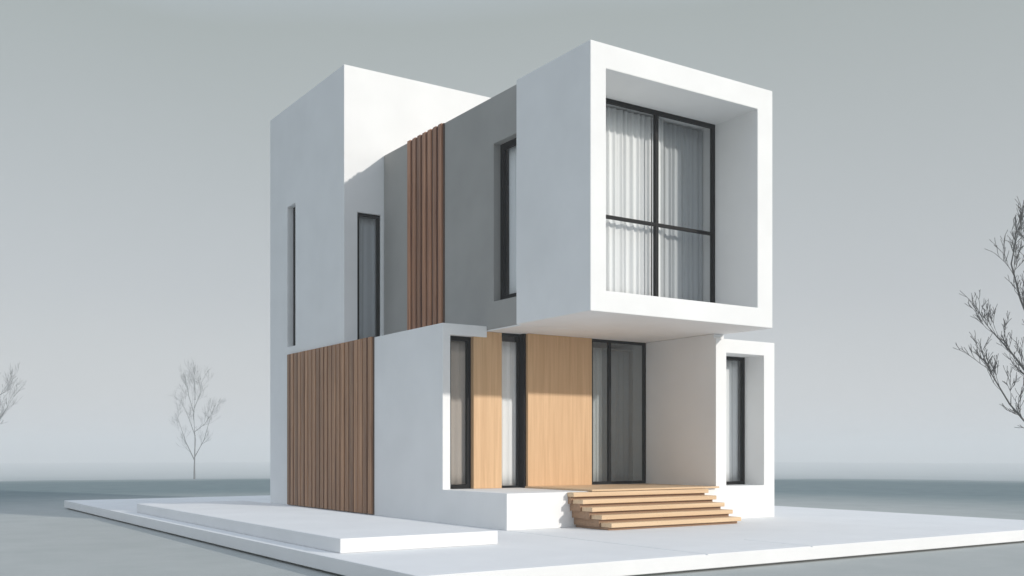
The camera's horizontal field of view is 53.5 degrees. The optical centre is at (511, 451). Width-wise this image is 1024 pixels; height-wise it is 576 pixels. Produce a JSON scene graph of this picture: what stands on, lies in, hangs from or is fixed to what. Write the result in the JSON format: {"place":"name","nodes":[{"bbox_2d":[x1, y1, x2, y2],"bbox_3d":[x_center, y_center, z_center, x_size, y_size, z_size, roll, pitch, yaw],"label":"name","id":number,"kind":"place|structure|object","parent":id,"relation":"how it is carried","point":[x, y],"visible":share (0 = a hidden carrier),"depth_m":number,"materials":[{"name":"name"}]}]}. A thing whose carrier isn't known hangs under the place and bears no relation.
{"place":"outdoors","nodes":[
{"label":"outdoors","id":0,"kind":"place"},
{"bbox_2d":[137,501,497,552],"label":"raised terrace","id":1,"kind":"structure","parent":0,"point":[336,531],"depth_m":14.10,"materials":[{"name":"concrete"}]},
{"bbox_2d":[0,462,1023,575],"bbox_3d":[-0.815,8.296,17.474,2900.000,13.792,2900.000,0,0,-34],"label":"ground","id":2,"kind":"structure","parent":0,"point":[44,531],"depth_m":24.59,"materials":[{"name":"grey"}]},
{"bbox_2d":[0,363,26,423],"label":"bare tree","id":3,"kind":"object","parent":2,"relation":"on","point":[7,408],"visible":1,"depth_m":150.10,"materials":[{"name":"grey plant"}]},
{"bbox_2d":[171,361,224,478],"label":"bare tree","id":4,"kind":"object","parent":2,"relation":"on","point":[194,387],"visible":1,"depth_m":234.93,"materials":[{"name":"grey plant"}]},
{"bbox_2d":[954,197,1023,427],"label":"bare tree","id":5,"kind":"object","parent":2,"relation":"on","point":[1017,232],"visible":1,"depth_m":44.07,"materials":[{"name":"grey plant"}]},
{"bbox_2d":[0,0,1023,462],"label":"sky","id":6,"kind":"structure","parent":0,"point":[135,134],"materials":[{"name":"grey"}]},
{"bbox_2d":[64,495,1023,575],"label":"pavement","id":7,"kind":"structure","parent":0,"point":[785,534],"depth_m":13.57,"materials":[{"name":"concrete"}]},
{"bbox_2d":[270,40,773,530],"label":"house","id":8,"kind":"structure","parent":7,"relation":"on","point":[418,171],"depth_m":18.17,"materials":[{"name":"white paint"}]},
{"bbox_2d":[293,207,294,345],"bbox_3d":[-4.801,-3.940,22.834,0.060,3.160,0.482,0,0,-34],"label":"window","id":9,"kind":"structure","parent":8,"relation":"in","point":[294,207],"depth_m":22.95,"materials":[{"name":"black metal"}]},
{"bbox_2d":[359,216,375,338],"bbox_3d":[-3.002,-3.515,20.825,0.491,2.630,0.019,0,0,-34],"label":"curtain","id":10,"kind":"object","parent":8,"relation":"hanging from","point":[367,277],"visible":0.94,"depth_m":20.84,"materials":[{"name":"grey fabric"}]},
{"bbox_2d":[357,213,379,339],"bbox_3d":[-2.949,-3.517,20.750,0.524,2.665,0.060,0,0,-34],"label":"window","id":11,"kind":"structure","parent":8,"relation":"in","point":[376,217],"depth_m":20.84,"materials":[{"name":"black metal"}]},
{"bbox_2d":[451,341,464,484],"bbox_3d":[-0.951,-0.660,17.457,0.444,2.520,0.017,0,0,-34],"label":"curtain","id":12,"kind":"object","parent":8,"relation":"hanging from","point":[457,412],"visible":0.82,"depth_m":17.46,"materials":[{"name":"grey fabric"}]},
{"bbox_2d":[450,336,470,488],"bbox_3d":[-0.921,-0.668,17.391,0.468,2.609,0.060,0,0,-34],"label":"window","id":13,"kind":"structure","parent":8,"relation":"in","point":[467,485],"depth_m":17.47,"materials":[{"name":"black metal"}]},
{"bbox_2d":[500,138,515,299],"bbox_3d":[0.058,-3.920,17.120,0.060,2.700,0.844,0,0,-34],"label":"window","id":14,"kind":"structure","parent":8,"relation":"in","point":[511,143],"depth_m":17.39,"materials":[{"name":"black metal"}]},
{"bbox_2d":[502,341,515,485],"bbox_3d":[-0.074,-0.670,17.944,0.376,2.540,0.025,0,0,-34],"label":"curtain","id":15,"kind":"object","parent":8,"relation":"hanging from","point":[508,413],"visible":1,"depth_m":17.95,"materials":[{"name":"white fabric"}]},
{"bbox_2d":[502,333,519,487],"bbox_3d":[-0.036,-0.721,17.884,0.386,2.714,0.060,0,0,-34],"label":"window","id":16,"kind":"structure","parent":8,"relation":"in","point":[517,336],"depth_m":17.96,"materials":[{"name":"black metal"}]},
{"bbox_2d":[509,146,515,293],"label":"curtain","id":17,"kind":"object","parent":8,"relation":"hanging from","point":[512,220],"visible":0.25,"depth_m":17.35,"materials":[{"name":"white fabric"}]},
{"bbox_2d":[593,348,601,481],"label":"curtain","id":18,"kind":"object","parent":8,"relation":"hanging from","point":[597,414],"visible":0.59,"depth_m":18.99,"materials":[{"name":"grey fabric"}]},
{"bbox_2d":[602,350,628,480],"bbox_3d":[1.942,-0.680,19.550,0.789,2.520,0.037,0,0,-34],"label":"curtain","id":19,"kind":"object","parent":8,"relation":"hanging from","point":[619,415],"visible":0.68,"depth_m":19.59,"materials":[{"name":"grey fabric"}]},
{"bbox_2d":[592,339,645,483],"bbox_3d":[1.988,-0.738,19.062,1.336,2.681,0.060,0,0,-34],"label":"glazed door","id":20,"kind":"structure","parent":8,"relation":"in","point":[608,342],"depth_m":18.94,"materials":[{"name":"black metal"}]},
{"bbox_2d":[606,107,650,295],"bbox_3d":[1.565,-4.035,16.679,1.888,3.250,0.073,0,0,-34],"label":"curtain","id":21,"kind":"object","parent":8,"relation":"hanging from","point":[628,193],"visible":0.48,"depth_m":16.95,"materials":[{"name":"white fabric"}]},
{"bbox_2d":[652,118,662,296],"bbox_3d":[2.470,-4.035,17.259,0.246,3.250,0.052,0,0,-29],"label":"curtain","id":22,"kind":"object","parent":8,"relation":"hanging from","point":[660,207],"visible":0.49,"depth_m":17.30,"materials":[{"name":"white fabric"}]},
{"bbox_2d":[606,98,714,302],"bbox_3d":[2.186,-4.054,16.864,3.229,3.308,0.060,0,0,-34],"label":"window","id":23,"kind":"structure","parent":8,"relation":"in","point":[656,114],"depth_m":17.01,"materials":[{"name":"black metal"}]},
{"bbox_2d":[663,122,701,300],"bbox_3d":[2.959,-4.035,17.703,0.993,3.250,0.067,0,0,-34],"label":"curtain","id":24,"kind":"object","parent":8,"relation":"hanging from","point":[682,205],"visible":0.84,"depth_m":17.72,"materials":[{"name":"white fabric"}]},
{"bbox_2d":[726,360,737,480],"bbox_3d":[3.861,-0.565,18.785,0.921,2.330,0.037,0,0,-33],"label":"curtain","id":25,"kind":"object","parent":8,"relation":"hanging from","point":[731,420],"visible":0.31,"depth_m":18.92,"materials":[{"name":"white fabric"}]},
{"bbox_2d":[726,356,744,484],"bbox_3d":[3.924,-0.573,18.692,0.960,2.365,0.060,0,0,-34],"label":"window","id":26,"kind":"structure","parent":8,"relation":"in","point":[742,360],"depth_m":18.91,"materials":[{"name":"black metal"}]},
{"bbox_2d":[567,489,740,529],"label":"wooden steps","id":27,"kind":"structure","parent":7,"relation":"on","point":[617,510],"depth_m":16.29,"materials":[{"name":"brown wood"}]}
]}

